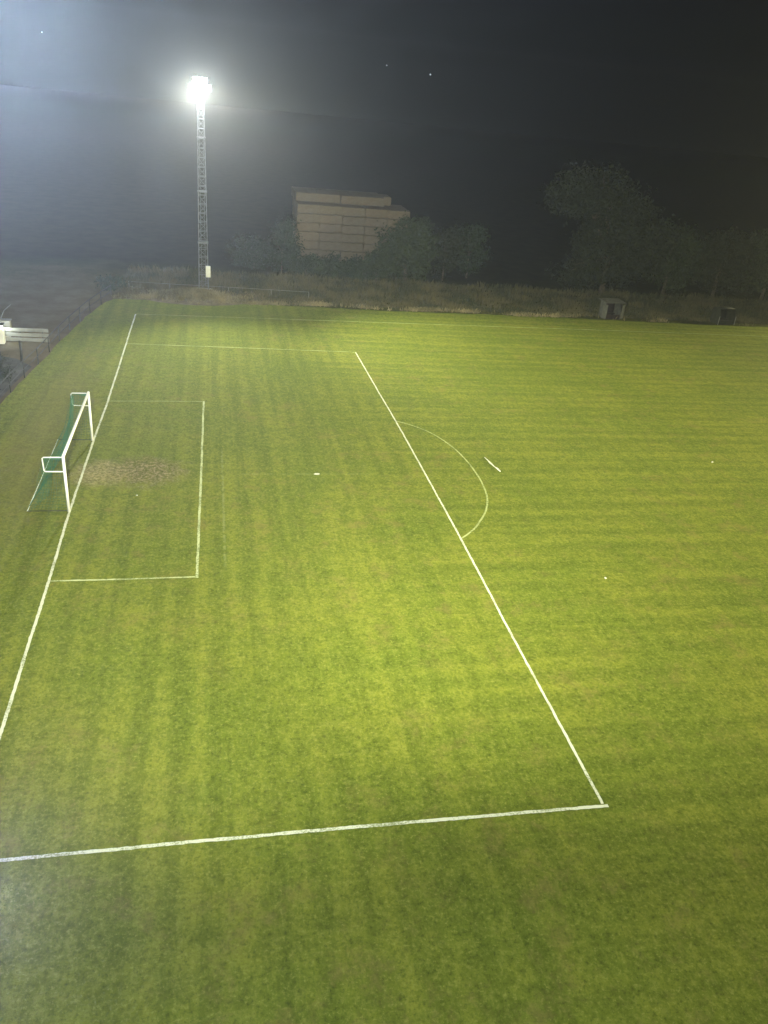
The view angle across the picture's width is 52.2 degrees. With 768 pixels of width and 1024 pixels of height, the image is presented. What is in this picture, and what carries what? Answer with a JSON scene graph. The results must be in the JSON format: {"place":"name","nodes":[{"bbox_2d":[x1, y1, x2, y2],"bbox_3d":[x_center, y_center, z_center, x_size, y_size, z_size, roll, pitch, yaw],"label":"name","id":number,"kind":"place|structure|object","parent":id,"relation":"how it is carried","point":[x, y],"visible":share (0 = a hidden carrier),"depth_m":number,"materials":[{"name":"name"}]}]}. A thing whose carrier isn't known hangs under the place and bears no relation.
{"place":"outdoors","nodes":[
{"label":"outdoors","id":0,"kind":"place"},
{"bbox_2d":[0,304,10,343],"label":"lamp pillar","id":1,"kind":"structure","parent":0,"point":[2,337],"depth_m":52.28,"materials":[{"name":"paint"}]},
{"bbox_2d":[0,318,12,336],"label":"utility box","id":2,"kind":"object","parent":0,"point":[6,322],"visible":0.48,"depth_m":53.53,"materials":[{"name":"white metal"}]},
{"bbox_2d":[0,356,31,398],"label":"path","id":3,"kind":"structure","parent":0,"point":[15,362],"depth_m":48.17,"materials":[{"name":"grey concrete"}]},
{"bbox_2d":[18,340,22,361],"bbox_3d":[-22.918,-10.136,49.474,0.178,1.356,0.162,-13,33,-31],"label":"wooden post","id":4,"kind":"object","parent":3,"relation":"on","point":[21,353],"visible":0.88,"depth_m":49.42,"materials":[{"name":"paint"}]},
{"bbox_2d":[362,244,378,252],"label":"straw bale","id":5,"kind":"object","parent":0,"point":[367,247],"visible":0.32,"depth_m":85.40},
{"bbox_2d":[363,235,385,244],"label":"straw bale","id":6,"kind":"object","parent":5,"relation":"on","point":[369,239],"visible":0.52,"depth_m":84.96},
{"bbox_2d":[364,226,386,235],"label":"straw bale","id":7,"kind":"object","parent":6,"relation":"on","point":[368,230],"visible":0.65,"depth_m":84.51},
{"bbox_2d":[365,217,386,227],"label":"straw bale","id":8,"kind":"object","parent":7,"relation":"on","point":[371,222],"visible":0.83,"depth_m":84.10},
{"bbox_2d":[365,207,387,218],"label":"straw bale","id":9,"kind":"object","parent":8,"relation":"on","point":[372,212],"visible":0.94,"depth_m":83.87},
{"bbox_2d":[363,205,384,207],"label":"straw bale","id":10,"kind":"object","parent":9,"relation":"on","point":[373,206],"visible":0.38,"depth_m":85.15},
{"bbox_2d":[0,299,767,1023],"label":"grass","id":11,"kind":"structure","parent":0,"point":[332,643],"depth_m":26.04,"materials":[{"name":"green plant"}]},
{"bbox_2d":[0,285,111,393],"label":"side rail","id":12,"kind":"object","parent":11,"relation":"on","point":[52,340],"visible":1,"depth_m":51.80,"materials":[{"name":"metal"}]},
{"bbox_2d":[27,391,93,511],"bbox_3d":[-14.885,-2.996,36.105,1.738,2.620,7.840,-1,28,-12],"label":"football goal","id":13,"kind":"object","parent":11,"relation":"on","point":[63,451],"visible":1,"depth_m":34.55,"materials":[{"name":"white painted metal"},{"name":"green netting"}]},
{"bbox_2d":[0,314,135,738],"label":"goal line marking","id":14,"kind":"object","parent":11,"relation":"on","point":[31,634],"visible":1,"depth_m":29.37,"materials":[{"name":"paint"}]},
{"bbox_2d":[50,576,194,581],"bbox_3d":[-9.758,2.514,29.441,5.201,0.001,0.122,-1,28,-12],"label":"goal area marking","id":15,"kind":"object","parent":11,"relation":"on","point":[122,579],"visible":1,"depth_m":29.41,"materials":[{"name":"paint"}]},
{"bbox_2d":[195,401,204,577],"bbox_3d":[-8.915,-2.033,38.239,0.137,0.001,19.220,-1,28,-12],"label":"goal area marking","id":16,"kind":"object","parent":11,"relation":"on","point":[198,532],"visible":1,"depth_m":35.82,"materials":[{"name":"paint"}]},
{"bbox_2d":[127,343,343,351],"bbox_3d":[-10.059,-11.848,56.635,16.303,0.001,0.146,0,28,-11],"label":"penalty area marking","id":17,"kind":"object","parent":11,"relation":"on","point":[239,347],"visible":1,"depth_m":56.57,"materials":[{"name":"paint"}]},
{"bbox_2d":[0,804,608,861],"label":"penalty area marking","id":18,"kind":"object","parent":11,"relation":"on","point":[285,833],"visible":1,"depth_m":20.09,"materials":[{"name":"paint"}]},
{"bbox_2d":[397,421,487,537],"bbox_3d":[3.417,-2.131,40.791,2.828,0.001,13.880,-1,28,-12],"label":"penalty arc marking","id":19,"kind":"object","parent":11,"relation":"on","point":[480,520],"visible":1,"depth_m":39.59,"materials":[{"name":"paint"}]},
{"bbox_2d":[149,314,767,336],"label":"touchline marking","id":20,"kind":"object","parent":11,"relation":"on","point":[440,324],"visible":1,"depth_m":67.73,"materials":[{"name":"paint"}]},
{"bbox_2d":[355,352,603,803],"bbox_3d":[2.075,-1.866,40.040,0.268,0.001,42.281,-1,28,-12],"label":"penalty area marking","id":21,"kind":"object","parent":11,"relation":"on","point":[563,730],"visible":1,"depth_m":28.79,"materials":[{"name":"paint"}]},
{"bbox_2d":[0,85,767,403],"bbox_3d":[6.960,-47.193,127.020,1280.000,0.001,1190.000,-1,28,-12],"label":"ground","id":22,"kind":"structure","parent":0,"point":[91,184],"depth_m":162.19,"materials":[{"name":"plant"}]},
{"bbox_2d":[0,354,15,382],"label":"shrub","id":23,"kind":"object","parent":22,"relation":"on","point":[4,372],"visible":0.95,"depth_m":46.21,"materials":[{"name":"green plant"}]},
{"bbox_2d":[4,327,48,342],"bbox_3d":[-24.479,-11.975,53.039,3.400,1.000,0.120,-1,28,-12],"label":"board barrier","id":24,"kind":"object","parent":22,"relation":"on","point":[21,335],"visible":0.91,"depth_m":53.03,"materials":[{"name":"paint"}]},
{"bbox_2d":[93,273,133,291],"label":"shrub","id":25,"kind":"object","parent":22,"relation":"on","point":[102,282],"visible":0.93,"depth_m":67.31,"materials":[{"name":"green plant"}]},
{"bbox_2d":[124,286,264,305],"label":"earth mound","id":26,"kind":"object","parent":22,"relation":"on","point":[201,303],"visible":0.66,"depth_m":66.86,"materials":[{"name":"soil"}]},
{"bbox_2d":[189,77,210,289],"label":"floodlight mast","id":27,"kind":"object","parent":26,"relation":"on","point":[207,271],"visible":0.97,"depth_m":65.32,"materials":[{"name":"metal"}]},
{"bbox_2d":[128,281,308,296],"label":"wire fence","id":28,"kind":"object","parent":26,"relation":"on","point":[218,286],"visible":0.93,"depth_m":70.43,"materials":[{"name":"grey metal"}]},
{"bbox_2d":[223,233,279,269],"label":"shrub","id":29,"kind":"object","parent":22,"relation":"on","point":[249,244],"visible":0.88,"depth_m":80.59,"materials":[{"name":"green plant"}]},
{"bbox_2d":[256,207,304,273],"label":"shrub","id":30,"kind":"object","parent":22,"relation":"on","point":[283,256],"visible":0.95,"depth_m":78.94,"materials":[{"name":"green plant"}]},
{"bbox_2d":[284,252,329,275],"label":"shrub","id":31,"kind":"object","parent":22,"relation":"on","point":[305,263],"visible":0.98,"depth_m":79.35,"materials":[{"name":"green plant"}]},
{"bbox_2d":[299,249,317,256],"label":"straw bale","id":32,"kind":"object","parent":22,"relation":"on","point":[308,251],"visible":0.35,"depth_m":84.21},
{"bbox_2d":[295,239,318,249],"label":"straw bale","id":33,"kind":"object","parent":32,"relation":"on","point":[307,244],"visible":0.55,"depth_m":83.99},
{"bbox_2d":[295,230,318,240],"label":"straw bale","id":34,"kind":"object","parent":33,"relation":"on","point":[310,235],"visible":0.77,"depth_m":83.44},
{"bbox_2d":[295,220,318,231],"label":"straw bale","id":35,"kind":"object","parent":34,"relation":"on","point":[305,226],"visible":0.76,"depth_m":83.15},
{"bbox_2d":[297,212,319,222],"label":"straw bale","id":36,"kind":"object","parent":35,"relation":"on","point":[309,217],"visible":0.86,"depth_m":82.61},
{"bbox_2d":[297,202,320,213],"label":"straw bale","id":37,"kind":"object","parent":36,"relation":"on","point":[313,208],"visible":1,"depth_m":82.30},
{"bbox_2d":[318,249,339,258],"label":"straw bale","id":38,"kind":"object","parent":22,"relation":"on","point":[324,252],"visible":0.42,"depth_m":84.85},
{"bbox_2d":[318,241,340,250],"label":"straw bale","id":39,"kind":"object","parent":38,"relation":"on","point":[325,245],"visible":0.75,"depth_m":84.56},
{"bbox_2d":[319,232,341,241],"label":"straw bale","id":40,"kind":"object","parent":39,"relation":"on","point":[330,237],"visible":0.83,"depth_m":83.99},
{"bbox_2d":[319,223,341,232],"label":"straw bale","id":41,"kind":"object","parent":40,"relation":"on","point":[333,228],"visible":0.71,"depth_m":83.67},
{"bbox_2d":[320,214,342,224],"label":"straw bale","id":42,"kind":"object","parent":41,"relation":"on","point":[329,219],"visible":0.84,"depth_m":83.09},
{"bbox_2d":[320,204,342,215],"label":"straw bale","id":43,"kind":"object","parent":42,"relation":"on","point":[328,209],"visible":0.93,"depth_m":82.82},
{"bbox_2d":[310,251,349,278],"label":"shrub","id":44,"kind":"object","parent":22,"relation":"on","point":[330,261],"visible":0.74,"depth_m":80.01,"materials":[{"name":"green plant"}]},
{"bbox_2d":[340,251,362,259],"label":"straw bale","id":45,"kind":"object","parent":22,"relation":"on","point":[348,254],"visible":0.57,"depth_m":85.30},
{"bbox_2d":[340,242,362,251],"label":"straw bale","id":46,"kind":"object","parent":45,"relation":"on","point":[352,247],"visible":0.82,"depth_m":85.01},
{"bbox_2d":[341,234,363,242],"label":"straw bale","id":47,"kind":"object","parent":46,"relation":"on","point":[353,238],"visible":0.75,"depth_m":84.62},
{"bbox_2d":[342,225,363,234],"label":"straw bale","id":48,"kind":"object","parent":47,"relation":"on","point":[350,229],"visible":0.83,"depth_m":84.10},
{"bbox_2d":[342,216,364,225],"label":"straw bale","id":49,"kind":"object","parent":48,"relation":"on","point":[353,220],"visible":0.83,"depth_m":83.58},
{"bbox_2d":[342,205,364,216],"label":"straw bale","id":50,"kind":"object","parent":49,"relation":"on","point":[355,211],"visible":0.97,"depth_m":83.26},
{"bbox_2d":[335,254,370,281],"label":"shrub","id":51,"kind":"object","parent":22,"relation":"on","point":[351,264],"visible":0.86,"depth_m":79.98,"materials":[{"name":"green plant"}]},
{"bbox_2d":[356,247,400,282],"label":"shrub","id":52,"kind":"object","parent":22,"relation":"on","point":[371,261],"visible":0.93,"depth_m":79.44,"materials":[{"name":"green plant"}]},
{"bbox_2d":[368,210,442,282],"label":"bushy tree","id":53,"kind":"object","parent":22,"relation":"on","point":[400,245],"visible":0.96,"depth_m":79.54,"materials":[{"name":"green plant"}]},
{"bbox_2d":[110,287,753,325],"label":"dry grass","id":54,"kind":"structure","parent":22,"relation":"on","point":[193,293],"depth_m":68.43,"materials":[{"name":"plant"}]},
{"bbox_2d":[116,264,767,323],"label":"rough grass","id":55,"kind":"structure","parent":22,"relation":"on","point":[692,308],"depth_m":77.19,"materials":[{"name":"green plant"}]},
{"bbox_2d":[428,218,468,280],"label":"young tree","id":56,"kind":"object","parent":22,"relation":"on","point":[448,239],"visible":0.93,"depth_m":82.94,"materials":[{"name":"green plant"}]},
{"bbox_2d":[454,214,493,277],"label":"young tree","id":57,"kind":"object","parent":22,"relation":"on","point":[472,245],"visible":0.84,"depth_m":85.55,"materials":[{"name":"green plant"}]},
{"bbox_2d":[539,158,685,295],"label":"tree","id":58,"kind":"object","parent":22,"relation":"on","point":[626,240],"visible":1,"depth_m":81.59,"materials":[{"name":"green plant"}]},
{"bbox_2d":[598,298,626,318],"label":"dugout","id":59,"kind":"object","parent":22,"relation":"on","point":[610,308],"visible":0.98,"depth_m":75.48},
{"bbox_2d":[638,214,725,296],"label":"broad tree","id":60,"kind":"object","parent":22,"relation":"on","point":[679,268],"visible":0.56,"depth_m":86.71,"materials":[{"name":"green plant"}]},
{"bbox_2d":[710,307,735,324],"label":"dugout","id":61,"kind":"object","parent":22,"relation":"on","point":[727,315],"visible":1,"depth_m":77.85,"materials":[{"name":"grey plastic"}]},
{"bbox_2d":[685,219,766,296],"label":"broad tree","id":62,"kind":"object","parent":22,"relation":"on","point":[725,248],"visible":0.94,"depth_m":87.39,"materials":[{"name":"green plant"}]},
{"bbox_2d":[736,228,767,298],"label":"broad tree","id":63,"kind":"object","parent":22,"relation":"on","point":[762,246],"visible":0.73,"depth_m":89.37,"materials":[{"name":"green plant"}]},
{"bbox_2d":[0,0,767,157],"label":"sky","id":64,"kind":"structure","parent":0,"point":[692,75],"materials":[{"name":"black"}]},
{"bbox_2d":[387,219,408,227],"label":"straw bale","id":65,"kind":"object","parent":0,"point":[390,222],"visible":0.38,"depth_m":84.55},
{"bbox_2d":[387,209,409,219],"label":"straw bale","id":66,"kind":"object","parent":65,"relation":"on","point":[395,213],"visible":0.83,"depth_m":84.33},
{"bbox_2d":[385,207,406,209],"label":"straw bale","id":67,"kind":"object","parent":66,"relation":"on","point":[395,208],"visible":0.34,"depth_m":85.55},
{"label":"straw bale","id":68,"kind":"object","parent":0,"visible":0},
{"bbox_2d":[295,190,318,201],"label":"straw bale","id":69,"kind":"object","parent":68,"relation":"on","point":[308,196],"visible":1,"depth_m":83.75},
{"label":"straw bale","id":70,"kind":"object","parent":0,"visible":0},
{"bbox_2d":[293,189,315,198],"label":"straw bale","id":71,"kind":"object","parent":70,"relation":"on","point":[301,190],"visible":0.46,"depth_m":85.02},
{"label":"straw bale","id":72,"kind":"object","parent":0,"visible":0},
{"bbox_2d":[318,192,339,203],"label":"straw bale","id":73,"kind":"object","parent":72,"relation":"on","point":[329,197],"visible":0.97,"depth_m":84.28},
{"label":"straw bale","id":74,"kind":"object","parent":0,"visible":0},
{"bbox_2d":[340,194,362,205],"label":"straw bale","id":75,"kind":"object","parent":74,"relation":"on","point":[351,199],"visible":0.96,"depth_m":84.66},
{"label":"straw bale","id":76,"kind":"object","parent":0,"visible":0},
{"bbox_2d":[361,195,384,206],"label":"straw bale","id":77,"kind":"object","parent":76,"relation":"on","point":[373,201],"visible":0.96,"depth_m":85.34},
{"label":"straw bale","id":78,"kind":"object","parent":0,"visible":0},
{"bbox_2d":[379,194,390,205],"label":"straw bale","id":79,"kind":"object","parent":78,"relation":"on","point":[387,200],"visible":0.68,"depth_m":86.94},
{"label":"straw bale","id":80,"kind":"object","parent":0,"visible":0},
{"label":"straw bale","id":81,"kind":"object","parent":80,"relation":"on","visible":0},
{"bbox_2d":[295,201,318,210],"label":"straw bale","id":82,"kind":"object","parent":81,"relation":"on","point":[302,202],"visible":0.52,"depth_m":83.55},
{"bbox_2d":[318,202,340,204],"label":"straw bale","id":83,"kind":"object","parent":81,"relation":"on","point":[329,203],"visible":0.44,"depth_m":84.10},
{"bbox_2d":[341,204,362,206],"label":"straw bale","id":84,"kind":"object","parent":83,"relation":"on","point":[351,205],"visible":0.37,"depth_m":84.53},
{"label":"straw bale","id":85,"kind":"object","parent":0,"visible":0},
{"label":"straw bale","id":86,"kind":"object","parent":85,"relation":"on","visible":0},
{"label":"straw bale","id":87,"kind":"object","parent":86,"relation":"on","visible":0},
{"bbox_2d":[291,186,313,195],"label":"straw bale","id":88,"kind":"object","parent":87,"relation":"on","point":[300,187],"visible":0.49,"depth_m":87.05}
]}

